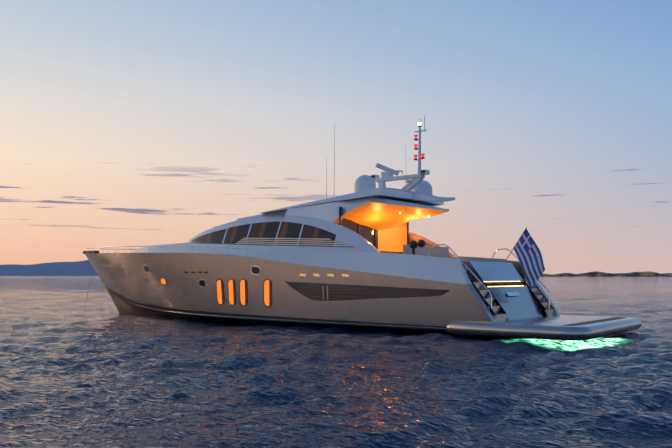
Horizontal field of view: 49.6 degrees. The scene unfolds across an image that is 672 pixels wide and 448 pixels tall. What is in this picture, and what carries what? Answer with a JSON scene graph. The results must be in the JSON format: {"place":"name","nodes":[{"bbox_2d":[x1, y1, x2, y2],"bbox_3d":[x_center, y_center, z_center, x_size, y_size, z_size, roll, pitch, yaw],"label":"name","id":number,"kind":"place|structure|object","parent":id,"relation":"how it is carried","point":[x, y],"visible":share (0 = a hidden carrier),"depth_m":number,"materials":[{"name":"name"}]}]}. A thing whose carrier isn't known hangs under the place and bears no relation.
{"place":"outdoors","nodes":[
{"label":"outdoors","id":0,"kind":"place"},
{"bbox_2d":[102,265,466,328],"bbox_3d":[-2.563,2.820,31.617,22.367,2.257,6.126,-3,-5,37],"label":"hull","id":1,"kind":"object","parent":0,"point":[324,292],"visible":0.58,"depth_m":26.29,"materials":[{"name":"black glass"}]},
{"bbox_2d":[0,276,671,447],"bbox_3d":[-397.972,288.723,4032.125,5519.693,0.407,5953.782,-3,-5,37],"label":"sea water","id":2,"kind":"structure","parent":0,"point":[100,371],"depth_m":13.73,"materials":[{"name":"blue liquid"}]},
{"bbox_2d":[85,253,555,339],"bbox_3d":[-3.647,3.144,32.419,25.688,4.060,6.119,-3,-5,37],"label":"yacht hull","id":3,"kind":"object","parent":2,"relation":"on","point":[181,292],"visible":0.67,"depth_m":28.01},
{"bbox_2d":[132,242,275,257],"bbox_3d":[-5.683,1.359,34.095,12.800,0.937,5.679,-3,-5,37],"label":"foredeck","id":4,"kind":"object","parent":3,"relation":"on","point":[201,249],"visible":0.38,"depth_m":30.76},
{"bbox_2d":[82,227,549,309],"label":"railings","id":5,"kind":"object","parent":3,"relation":"attached to","point":[91,252],"visible":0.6,"depth_m":28.36,"materials":[{"name":"silver metal"}]},
{"bbox_2d":[187,207,454,255],"bbox_3d":[-1.684,0.974,31.080,12.240,2.600,5.688,-3,-5,37],"label":"cabin superstructure","id":6,"kind":"object","parent":3,"relation":"on","point":[294,233],"visible":0.65,"depth_m":28.44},
{"bbox_2d":[236,187,454,229],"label":"hardtop roof","id":7,"kind":"structure","parent":6,"relation":"on","point":[380,208],"depth_m":27.05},
{"bbox_2d":[326,116,431,197],"bbox_3d":[1.652,-2.435,28.421,4.111,3.177,2.677,-1,-4,9],"label":"radar mast","id":8,"kind":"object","parent":7,"relation":"on","point":[417,183],"depth_m":27.73,"materials":[{"name":"white metal"}]},
{"bbox_2d":[250,250,538,283],"bbox_3d":[2.095,1.650,28.156,9.543,1.237,6.119,-3,-5,37],"label":"bulwark","id":9,"kind":"object","parent":3,"relation":"on","point":[451,270],"visible":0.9,"depth_m":24.84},
{"bbox_2d":[461,261,559,322],"bbox_3d":[4.075,2.424,26.595,6.300,2.570,5.896,-3,-5,37],"label":"transom","id":10,"kind":"object","parent":3,"relation":"attached to","point":[514,297],"visible":0.58,"depth_m":24.95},
{"bbox_2d":[514,229,544,288],"bbox_3d":[6.710,1.207,25.282,1.224,2.148,0.118,-4,-5,42],"label":"greek flag","id":11,"kind":"object","parent":3,"relation":"attached to","point":[528,252],"visible":1,"depth_m":25.26,"materials":[{"name":"blue fabric"}]},
{"bbox_2d":[446,314,641,340],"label":"swim platform","id":12,"kind":"structure","parent":3,"relation":"attached to","point":[569,327],"depth_m":22.11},
{"bbox_2d":[0,260,671,276],"bbox_3d":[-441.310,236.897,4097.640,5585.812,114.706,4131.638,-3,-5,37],"label":"distant hills","id":13,"kind":"structure","parent":0,"point":[82,268],"depth_m":4413.11,"materials":[{"name":"blue"}]},
{"bbox_2d":[0,0,671,274],"label":"sky","id":14,"kind":"structure","parent":0,"point":[144,123],"materials":[{"name":"blue"}]},
{"bbox_2d":[403,240,541,319],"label":"aft deck","id":15,"kind":"structure","parent":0,"point":[413,247],"depth_m":26.16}
]}

